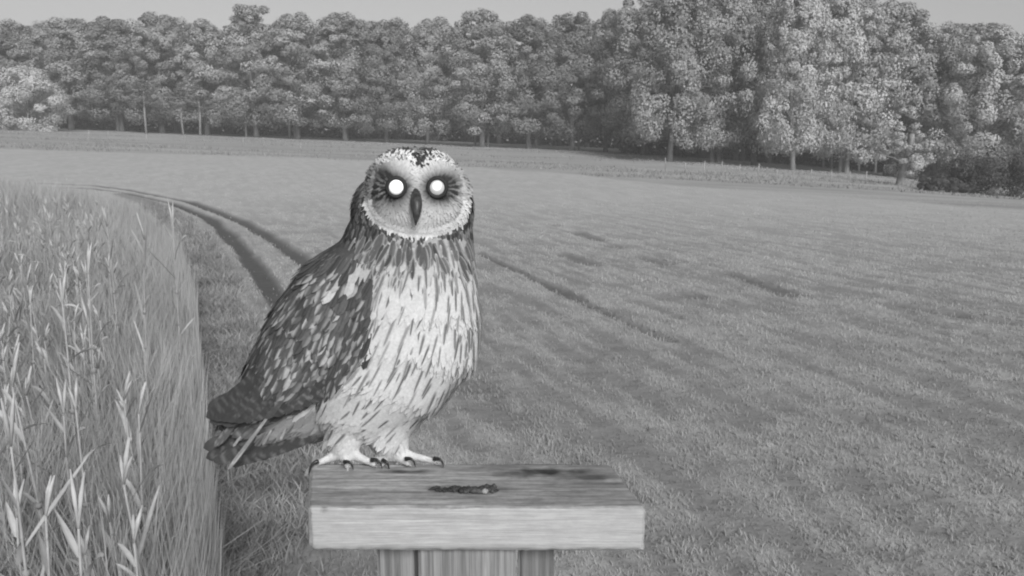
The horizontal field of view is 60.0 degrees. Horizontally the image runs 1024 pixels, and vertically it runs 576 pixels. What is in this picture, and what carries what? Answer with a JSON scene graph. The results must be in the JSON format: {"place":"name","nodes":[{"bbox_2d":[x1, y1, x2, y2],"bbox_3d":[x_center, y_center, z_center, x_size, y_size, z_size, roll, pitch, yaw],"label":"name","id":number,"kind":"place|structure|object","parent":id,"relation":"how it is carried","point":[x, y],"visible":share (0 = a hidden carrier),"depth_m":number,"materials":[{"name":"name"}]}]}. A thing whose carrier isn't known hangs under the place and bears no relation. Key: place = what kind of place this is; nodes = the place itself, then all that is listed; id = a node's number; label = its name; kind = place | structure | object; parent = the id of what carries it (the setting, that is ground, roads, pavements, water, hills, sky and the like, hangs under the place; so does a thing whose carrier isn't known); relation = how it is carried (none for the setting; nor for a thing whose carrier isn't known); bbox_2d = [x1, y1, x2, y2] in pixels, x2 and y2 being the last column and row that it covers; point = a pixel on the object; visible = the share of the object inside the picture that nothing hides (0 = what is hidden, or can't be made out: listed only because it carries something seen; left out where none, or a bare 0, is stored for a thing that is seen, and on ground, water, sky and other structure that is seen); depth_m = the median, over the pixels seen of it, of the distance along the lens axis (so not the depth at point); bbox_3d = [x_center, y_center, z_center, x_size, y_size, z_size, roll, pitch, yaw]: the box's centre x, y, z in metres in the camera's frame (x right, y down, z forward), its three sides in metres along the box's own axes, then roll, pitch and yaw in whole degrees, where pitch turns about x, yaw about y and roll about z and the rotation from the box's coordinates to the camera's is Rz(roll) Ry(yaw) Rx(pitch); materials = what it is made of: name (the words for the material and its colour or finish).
{"place":"outdoors","nodes":[
{"label":"outdoors","id":0,"kind":"place"},
{"bbox_2d":[0,173,242,575],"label":"tall grass","id":1,"kind":"structure","parent":0,"point":[174,424],"depth_m":4.36,"materials":[{"name":"plant"}]},
{"bbox_2d":[0,200,350,575],"bbox_3d":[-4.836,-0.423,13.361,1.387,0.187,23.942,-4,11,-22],"label":"verge grass","id":2,"kind":"structure","parent":0,"point":[225,377],"depth_m":5.25,"materials":[{"name":"plant"}]},
{"bbox_2d":[0,122,1023,575],"bbox_3d":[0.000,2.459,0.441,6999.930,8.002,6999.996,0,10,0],"label":"ground","id":3,"kind":"structure","parent":0,"point":[284,170],"depth_m":9.48,"materials":[{"name":"plant"}]},
{"bbox_2d":[0,441,19,574],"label":"grass stalk","id":4,"kind":"object","parent":3,"relation":"on","point":[1,451],"visible":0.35,"depth_m":2.94,"materials":[{"name":"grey plant"}]},
{"bbox_2d":[0,479,25,575],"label":"grass stalk","id":5,"kind":"object","parent":3,"relation":"on","point":[13,522],"visible":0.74,"depth_m":2.52,"materials":[{"name":"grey plant"}]},
{"bbox_2d":[8,268,24,384],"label":"grass stalk","id":6,"kind":"object","parent":3,"relation":"on","point":[12,302],"visible":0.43,"depth_m":5.48,"materials":[{"name":"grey plant"}]},
{"bbox_2d":[8,334,37,457],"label":"grass stalk","id":7,"kind":"object","parent":3,"relation":"on","point":[17,375],"visible":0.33,"depth_m":3.94,"materials":[{"name":"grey plant"}]},
{"bbox_2d":[2,367,47,510],"bbox_3d":[-1.798,0.845,3.323,0.218,1.178,0.066,1,10,8],"label":"grass stalk","id":8,"kind":"object","parent":3,"relation":"on","point":[8,396],"visible":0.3,"depth_m":3.26,"materials":[{"name":"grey plant"}]},
{"bbox_2d":[12,285,44,395],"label":"grass stalk","id":9,"kind":"object","parent":3,"relation":"on","point":[30,299],"visible":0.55,"depth_m":4.84,"materials":[{"name":"grey plant"}]},
{"bbox_2d":[0,18,67,120],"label":"broadleaf tree","id":10,"kind":"object","parent":3,"relation":"on","point":[19,32],"visible":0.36,"depth_m":124.47,"materials":[{"name":"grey plant"}]},
{"bbox_2d":[0,62,73,131],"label":"rounded tree","id":11,"kind":"object","parent":3,"relation":"on","point":[45,110],"visible":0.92,"depth_m":108.40,"materials":[{"name":"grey plant"}]},
{"bbox_2d":[22,264,51,402],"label":"grass stalk","id":12,"kind":"object","parent":3,"relation":"on","point":[33,329],"visible":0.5,"depth_m":5.23,"materials":[{"name":"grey plant"}]},
{"bbox_2d":[0,343,76,575],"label":"grass stalk","id":13,"kind":"object","parent":3,"relation":"on","point":[20,434],"visible":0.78,"depth_m":2.66,"materials":[{"name":"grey plant"}]},
{"bbox_2d":[16,365,62,487],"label":"grass stalk","id":14,"kind":"object","parent":3,"relation":"on","point":[27,380],"visible":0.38,"depth_m":3.45,"materials":[{"name":"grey plant"}]},
{"bbox_2d":[30,341,59,426],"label":"grass stalk","id":15,"kind":"object","parent":3,"relation":"on","point":[38,347],"visible":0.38,"depth_m":4.21,"materials":[{"name":"grey plant"}]},
{"bbox_2d":[0,393,90,575],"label":"grass stalk","id":16,"kind":"object","parent":3,"relation":"on","point":[16,503],"visible":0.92,"depth_m":2.33,"materials":[{"name":"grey plant"}]},
{"bbox_2d":[15,20,80,126],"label":"broadleaf tree","id":17,"kind":"object","parent":3,"relation":"on","point":[43,26],"visible":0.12,"depth_m":129.86,"materials":[{"name":"grey plant"}]},
{"bbox_2d":[5,378,94,526],"bbox_3d":[-1.605,0.888,3.143,0.292,1.157,0.100,-4,11,-20],"label":"grass stalk","id":18,"kind":"object","parent":3,"relation":"on","point":[55,419],"visible":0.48,"depth_m":3.09,"materials":[{"name":"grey plant"}]},
{"bbox_2d":[41,323,69,400],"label":"grass stalk","id":19,"kind":"object","parent":3,"relation":"on","point":[45,349],"visible":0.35,"depth_m":4.65,"materials":[{"name":"grey plant"}]},
{"bbox_2d":[0,17,115,129],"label":"broadleaf tree","id":20,"kind":"object","parent":3,"relation":"on","point":[71,28],"visible":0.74,"depth_m":119.85,"materials":[{"name":"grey plant"}]},
{"bbox_2d":[38,475,78,575],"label":"grass stalk","id":21,"kind":"object","parent":3,"relation":"on","point":[45,553],"visible":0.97,"depth_m":2.23,"materials":[{"name":"grey plant"}]},
{"bbox_2d":[38,323,89,415],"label":"grass stalk","id":22,"kind":"object","parent":3,"relation":"on","point":[83,338],"visible":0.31,"depth_m":4.35,"materials":[{"name":"grey plant"}]},
{"bbox_2d":[61,304,82,406],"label":"grass stalk","id":23,"kind":"object","parent":3,"relation":"on","point":[73,332],"visible":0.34,"depth_m":4.81,"materials":[{"name":"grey plant"}]},
{"bbox_2d":[53,261,98,378],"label":"grass stalk","id":24,"kind":"object","parent":3,"relation":"on","point":[69,333],"visible":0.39,"depth_m":5.43,"materials":[{"name":"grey plant"}]},
{"bbox_2d":[43,297,110,424],"bbox_3d":[-1.966,0.666,4.091,0.292,1.256,0.100,-7,12,-32],"label":"grass stalk","id":25,"kind":"object","parent":3,"relation":"on","point":[87,318],"visible":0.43,"depth_m":4.04,"materials":[{"name":"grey plant"}]},
{"bbox_2d":[67,525,89,571],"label":"grass stalk","id":26,"kind":"object","parent":3,"relation":"on","point":[87,537],"visible":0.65,"depth_m":2.52,"materials":[{"name":"grey plant"}]},
{"bbox_2d":[55,469,103,575],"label":"grass stalk","id":27,"kind":"object","parent":3,"relation":"on","point":[77,508],"visible":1,"depth_m":2.04,"materials":[{"name":"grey plant"}]},
{"bbox_2d":[64,264,95,391],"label":"grass stalk","id":28,"kind":"object","parent":3,"relation":"on","point":[82,288],"visible":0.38,"depth_m":5.31,"materials":[{"name":"grey plant"}]},
{"bbox_2d":[39,18,125,128],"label":"broadleaf tree","id":29,"kind":"object","parent":3,"relation":"on","point":[68,42],"visible":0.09,"depth_m":131.24,"materials":[{"name":"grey plant"}]},
{"bbox_2d":[50,268,115,481],"bbox_3d":[-1.635,0.668,3.386,0.218,1.502,0.066,0,10,-1],"label":"grass stalk","id":30,"kind":"object","parent":3,"relation":"on","point":[62,286],"visible":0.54,"depth_m":3.31,"materials":[{"name":"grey plant"}]},
{"bbox_2d":[61,377,110,559],"bbox_3d":[-1.419,0.887,3.018,0.218,1.202,0.066,-6,12,-32],"label":"grass stalk","id":31,"kind":"object","parent":3,"relation":"on","point":[74,397],"visible":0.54,"depth_m":2.93,"materials":[{"name":"grey plant"}]},
{"bbox_2d":[64,242,111,468],"bbox_3d":[-1.806,0.565,3.869,0.218,1.535,0.055,-2,10,-11],"label":"grass stalk","id":32,"kind":"object","parent":3,"relation":"on","point":[88,310],"visible":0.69,"depth_m":3.80,"materials":[{"name":"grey plant"}]},
{"bbox_2d":[91,305,112,398],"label":"grass stalk","id":33,"kind":"object","parent":3,"relation":"on","point":[102,333],"visible":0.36,"depth_m":4.96,"materials":[{"name":"grey plant"}]},
{"bbox_2d":[53,16,168,131],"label":"broadleaf tree","id":34,"kind":"object","parent":3,"relation":"on","point":[114,29],"visible":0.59,"depth_m":120.98,"materials":[{"name":"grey plant"}]},
{"bbox_2d":[83,347,140,439],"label":"grass stalk","id":35,"kind":"object","parent":3,"relation":"on","point":[97,363],"visible":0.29,"depth_m":4.23,"materials":[{"name":"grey plant"}]},
{"bbox_2d":[97,207,130,355],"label":"grass stalk","id":36,"kind":"object","parent":3,"relation":"on","point":[114,292],"visible":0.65,"depth_m":5.67,"materials":[{"name":"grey plant"}]},
{"bbox_2d":[108,389,127,453],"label":"grass stalk","id":37,"kind":"object","parent":3,"relation":"on","point":[121,399],"visible":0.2,"depth_m":3.59,"materials":[{"name":"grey plant"}]},
{"bbox_2d":[118,505,142,575],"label":"grass stalk","id":38,"kind":"object","parent":3,"relation":"on","point":[135,525],"visible":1,"depth_m":2.23,"materials":[{"name":"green plant"}]},
{"bbox_2d":[107,436,164,575],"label":"grass stalk","id":39,"kind":"object","parent":3,"relation":"on","point":[124,465],"visible":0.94,"depth_m":2.37,"materials":[{"name":"grey plant"}]},
{"bbox_2d":[117,371,155,524],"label":"grass stalk","id":40,"kind":"object","parent":3,"relation":"on","point":[126,425],"visible":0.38,"depth_m":3.19,"materials":[{"name":"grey plant"}]},
{"bbox_2d":[97,494,175,575],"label":"grass stalk","id":41,"kind":"object","parent":3,"relation":"on","point":[107,511],"visible":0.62,"depth_m":2.71,"materials":[{"name":"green plant"}]},
{"bbox_2d":[128,212,150,376],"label":"grass stalk","id":42,"kind":"object","parent":3,"relation":"on","point":[144,312],"visible":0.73,"depth_m":5.09,"materials":[{"name":"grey plant"}]},
{"bbox_2d":[123,71,164,133],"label":"sapling","id":43,"kind":"object","parent":3,"relation":"on","point":[136,88],"visible":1,"depth_m":114.19,"materials":[{"name":"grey plant"}]},
{"bbox_2d":[125,381,163,560],"bbox_3d":[-1.213,0.895,2.963,0.218,1.207,0.055,6,12,28],"label":"grass stalk","id":44,"kind":"object","parent":3,"relation":"on","point":[138,435],"visible":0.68,"depth_m":2.89,"materials":[{"name":"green plant"}]},
{"bbox_2d":[104,12,204,132],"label":"broadleaf tree","id":45,"kind":"object","parent":3,"relation":"on","point":[157,35],"visible":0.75,"depth_m":118.21,"materials":[{"name":"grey plant"}]},
{"bbox_2d":[111,24,203,131],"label":"broadleaf tree","id":46,"kind":"object","parent":3,"relation":"on","point":[165,55],"visible":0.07,"depth_m":127.00,"materials":[{"name":"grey plant"}]},
{"bbox_2d":[143,200,193,399],"bbox_3d":[-2.193,0.218,5.707,0.292,1.565,0.100,-6,12,-30],"label":"grass stalk","id":47,"kind":"object","parent":3,"relation":"on","point":[175,277],"visible":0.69,"depth_m":5.67,"materials":[{"name":"grey plant"}]},
{"bbox_2d":[125,17,211,132],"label":"broadleaf tree","id":48,"kind":"object","parent":3,"relation":"on","point":[180,24],"visible":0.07,"depth_m":130.06,"materials":[{"name":"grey plant"}]},
{"bbox_2d":[38,128,300,150],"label":"wire fence","id":49,"kind":"object","parent":3,"relation":"on","point":[243,142],"visible":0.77,"depth_m":76.67,"materials":[{"name":"grey metal"}]},
{"bbox_2d":[161,82,201,134],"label":"sapling","id":50,"kind":"object","parent":3,"relation":"on","point":[176,90],"visible":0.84,"depth_m":115.41,"materials":[{"name":"grey plant"}]},
{"bbox_2d":[178,79,218,135],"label":"sapling","id":51,"kind":"object","parent":3,"relation":"on","point":[192,88],"visible":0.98,"depth_m":114.14,"materials":[{"name":"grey plant"}]},
{"bbox_2d":[160,18,248,134],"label":"broadleaf tree","id":52,"kind":"object","parent":3,"relation":"on","point":[204,32],"visible":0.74,"depth_m":117.29,"materials":[{"name":"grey plant"}]},
{"bbox_2d":[171,26,255,133],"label":"broadleaf tree","id":53,"kind":"object","parent":3,"relation":"on","point":[218,130],"visible":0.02,"depth_m":130.54,"materials":[{"name":"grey plant"}]},
{"bbox_2d":[210,25,271,134],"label":"broadleaf tree","id":54,"kind":"object","parent":3,"relation":"on","point":[249,127],"visible":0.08,"depth_m":130.07,"materials":[{"name":"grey plant"}]},
{"bbox_2d":[226,77,264,136],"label":"sapling","id":55,"kind":"object","parent":3,"relation":"on","point":[243,79],"visible":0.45,"depth_m":116.38,"materials":[{"name":"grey plant"}]},
{"bbox_2d":[214,4,304,137],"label":"broadleaf tree","id":56,"kind":"object","parent":3,"relation":"on","point":[248,18],"visible":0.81,"depth_m":113.80,"materials":[{"name":"grey plant"}]},
{"bbox_2d":[249,12,345,138],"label":"broadleaf tree","id":57,"kind":"object","parent":3,"relation":"on","point":[280,34],"visible":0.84,"depth_m":111.75,"materials":[{"name":"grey plant"}]},
{"bbox_2d":[251,25,344,136],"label":"broadleaf tree","id":58,"kind":"object","parent":3,"relation":"on","point":[309,115],"visible":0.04,"depth_m":131.36,"materials":[{"name":"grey plant"}]},
{"bbox_2d":[297,12,392,140],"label":"broadleaf tree","id":59,"kind":"object","parent":3,"relation":"on","point":[330,25],"visible":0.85,"depth_m":109.62,"materials":[{"name":"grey plant"}]},
{"bbox_2d":[306,26,383,138],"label":"broadleaf tree","id":60,"kind":"object","parent":3,"relation":"on","point":[347,42],"visible":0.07,"depth_m":128.05,"materials":[{"name":"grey plant"}]},
{"bbox_2d":[331,19,401,138],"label":"broadleaf tree","id":61,"kind":"object","parent":3,"relation":"on","point":[363,23],"visible":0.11,"depth_m":129.43,"materials":[{"name":"grey plant"}]},
{"bbox_2d":[348,19,432,142],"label":"broadleaf tree","id":62,"kind":"object","parent":3,"relation":"on","point":[372,61],"visible":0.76,"depth_m":108.83,"materials":[{"name":"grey plant"}]},
{"bbox_2d":[368,17,425,139],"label":"broadleaf tree","id":63,"kind":"object","parent":3,"relation":"on","point":[403,27],"visible":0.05,"depth_m":132.65,"materials":[{"name":"grey plant"}]},
{"bbox_2d":[375,23,459,143],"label":"broadleaf tree","id":64,"kind":"object","parent":3,"relation":"on","point":[428,36],"visible":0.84,"depth_m":107.34,"materials":[{"name":"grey plant"}]},
{"bbox_2d":[399,15,470,140],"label":"broadleaf tree","id":65,"kind":"object","parent":3,"relation":"on","point":[443,25],"visible":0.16,"depth_m":132.88,"materials":[{"name":"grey plant"}]},
{"bbox_2d":[420,26,511,141],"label":"broadleaf tree","id":66,"kind":"object","parent":3,"relation":"on","point":[463,51],"visible":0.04,"depth_m":131.96,"materials":[{"name":"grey plant"}]},
{"bbox_2d":[308,464,644,575],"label":"perch","id":67,"kind":"object","parent":3,"relation":"on","point":[403,520],"visible":1,"depth_m":0.82,"materials":[{"name":"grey wood"}]},
{"bbox_2d":[203,146,484,475],"bbox_3d":[-0.175,0.024,0.913,0.301,0.337,0.118,3,11,14],"label":"owl","id":68,"kind":"object","parent":67,"relation":"on","point":[369,335],"visible":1,"depth_m":0.86},
{"bbox_2d":[428,483,498,493],"bbox_3d":[-0.046,0.191,0.843,0.067,0.006,0.017,0,10,0],"label":"owl pellet","id":69,"kind":"object","parent":67,"relation":"on","point":[484,489],"visible":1,"depth_m":0.84},
{"bbox_2d":[420,8,535,146],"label":"broadleaf tree","id":70,"kind":"object","parent":3,"relation":"on","point":[456,40],"visible":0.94,"depth_m":103.45,"materials":[{"name":"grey plant"}]},
{"bbox_2d":[442,21,528,143],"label":"broadleaf tree","id":71,"kind":"object","parent":3,"relation":"on","point":[498,140],"visible":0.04,"depth_m":129.47,"materials":[{"name":"grey plant"}]},
{"bbox_2d":[0,129,1023,198],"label":"meadow tussocks","id":72,"kind":"object","parent":3,"relation":"on","point":[677,172],"visible":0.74,"depth_m":62.41,"materials":[{"name":"grey plant"}]},
{"bbox_2d":[484,14,571,148],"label":"broadleaf tree","id":73,"kind":"object","parent":3,"relation":"on","point":[527,30],"visible":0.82,"depth_m":104.55,"materials":[{"name":"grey plant"}]},
{"bbox_2d":[32,171,1023,575],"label":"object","id":74,"kind":"object","parent":3,"relation":"on","point":[756,435],"visible":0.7,"depth_m":6.77,"materials":[{"name":"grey plant"}]},
{"bbox_2d":[33,98,1023,182],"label":"undergrowth","id":75,"kind":"object","parent":3,"relation":"on","point":[660,149],"visible":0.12,"depth_m":134.54,"materials":[{"name":"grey plant"}]},
{"bbox_2d":[502,17,568,145],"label":"broadleaf tree","id":76,"kind":"object","parent":3,"relation":"on","point":[545,26],"visible":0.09,"depth_m":126.97,"materials":[{"name":"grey plant"}]},
{"bbox_2d":[521,23,586,145],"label":"broadleaf tree","id":77,"kind":"object","parent":3,"relation":"on","point":[557,143],"visible":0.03,"depth_m":129.87,"materials":[{"name":"grey plant"}]},
{"bbox_2d":[519,11,608,150],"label":"broadleaf tree","id":78,"kind":"object","parent":3,"relation":"on","point":[574,31],"visible":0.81,"depth_m":104.45,"materials":[{"name":"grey plant"}]},
{"bbox_2d":[564,81,600,150],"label":"sapling","id":79,"kind":"object","parent":3,"relation":"on","point":[566,108],"visible":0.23,"depth_m":107.91,"materials":[{"name":"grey plant"}]},
{"bbox_2d":[548,19,631,147],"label":"broadleaf tree","id":80,"kind":"object","parent":3,"relation":"on","point":[570,58],"depth_m":129.12,"materials":[{"name":"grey plant"}]},
{"bbox_2d":[574,8,636,151],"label":"broadleaf tree","id":81,"kind":"object","parent":3,"relation":"on","point":[595,43],"visible":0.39,"depth_m":105.72,"materials":[{"name":"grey plant"}]},
{"bbox_2d":[572,0,681,155],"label":"broadleaf tree","id":82,"kind":"object","parent":3,"relation":"on","point":[612,70],"visible":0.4,"depth_m":97.91,"materials":[{"name":"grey plant"}]},
{"bbox_2d":[621,0,739,161],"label":"broadleaf tree","id":83,"kind":"object","parent":3,"relation":"on","point":[647,124],"visible":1,"depth_m":77.86,"materials":[{"name":"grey plant"}]},
{"bbox_2d":[661,0,768,163],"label":"broadleaf tree","id":84,"kind":"object","parent":3,"relation":"on","point":[745,73],"visible":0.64,"depth_m":81.26,"materials":[{"name":"grey plant"}]},
{"bbox_2d":[700,0,802,161],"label":"broadleaf tree","id":85,"kind":"object","parent":3,"relation":"on","point":[742,156],"visible":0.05,"depth_m":99.81,"materials":[{"name":"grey plant"}]},
{"bbox_2d":[707,0,800,165],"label":"broadleaf tree","id":86,"kind":"object","parent":3,"relation":"on","point":[762,7],"visible":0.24,"depth_m":84.18,"materials":[{"name":"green plant"}]},
{"bbox_2d":[665,158,866,183],"bbox_3d":[16.320,-7.477,57.497,13.104,1.678,4.388,3,11,14],"label":"wire fence","id":87,"kind":"object","parent":3,"relation":"on","point":[704,168],"visible":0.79,"depth_m":56.95,"materials":[{"name":"grey wood"}]},
{"bbox_2d":[721,0,826,163],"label":"broadleaf tree","id":88,"kind":"object","parent":3,"relation":"on","point":[768,159],"visible":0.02,"depth_m":99.89,"materials":[{"name":"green plant"}]},
{"bbox_2d":[740,0,857,170],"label":"broadleaf tree","id":89,"kind":"object","parent":3,"relation":"on","point":[783,39],"visible":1,"depth_m":76.62,"materials":[{"name":"grey plant"}]},
{"bbox_2d":[804,0,891,169],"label":"broadleaf tree","id":90,"kind":"object","parent":3,"relation":"on","point":[866,2],"visible":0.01,"depth_m":98.75,"materials":[{"name":"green plant"}]},
{"bbox_2d":[793,0,920,173],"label":"broadleaf tree","id":91,"kind":"object","parent":3,"relation":"on","point":[870,102],"visible":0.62,"depth_m":79.57,"materials":[{"name":"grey plant"}]},
{"bbox_2d":[833,0,960,176],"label":"broadleaf tree","id":92,"kind":"object","parent":3,"relation":"on","point":[910,19],"visible":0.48,"depth_m":81.64,"materials":[{"name":"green plant"}]},
{"bbox_2d":[873,106,939,184],"bbox_3d":[26.052,-9.354,59.149,4.602,5.507,4.036,-9,14,-42],"label":"young tree","id":93,"kind":"object","parent":3,"relation":"on","point":[902,173],"visible":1,"depth_m":58.86,"materials":[{"name":"grey plant"}]},
{"bbox_2d":[875,25,984,171],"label":"broadleaf tree","id":94,"kind":"object","parent":3,"relation":"on","point":[942,162],"visible":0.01,"depth_m":98.00,"materials":[{"name":"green plant"}]},
{"bbox_2d":[895,20,994,178],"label":"broadleaf tree","id":95,"kind":"object","parent":3,"relation":"on","point":[952,40],"visible":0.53,"depth_m":80.25,"materials":[{"name":"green plant"}]},
{"bbox_2d":[912,151,1023,197],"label":"bush","id":96,"kind":"object","parent":3,"relation":"on","point":[964,176],"visible":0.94,"depth_m":52.86,"materials":[{"name":"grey plant"}]},
{"bbox_2d":[923,22,1019,168],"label":"broadleaf tree","id":97,"kind":"object","parent":3,"relation":"on","point":[974,29],"visible":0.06,"depth_m":97.38,"materials":[{"name":"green plant"}]},
{"bbox_2d":[936,23,1023,185],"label":"broadleaf tree","id":98,"kind":"object","parent":3,"relation":"on","point":[987,56],"visible":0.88,"depth_m":76.90,"materials":[{"name":"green plant"}]},
{"bbox_2d":[944,26,1023,179],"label":"broadleaf tree","id":99,"kind":"object","parent":3,"relation":"on","point":[1001,43],"visible":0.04,"depth_m":97.32,"materials":[{"name":"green plant"}]},
{"bbox_2d":[984,43,1023,172],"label":"broadleaf tree","id":100,"kind":"object","parent":3,"relation":"on","point":[1015,91],"visible":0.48,"depth_m":77.08,"materials":[{"name":"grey plant"}]},
{"bbox_2d":[0,0,1023,123],"label":"sky","id":101,"kind":"structure","parent":0,"point":[1009,12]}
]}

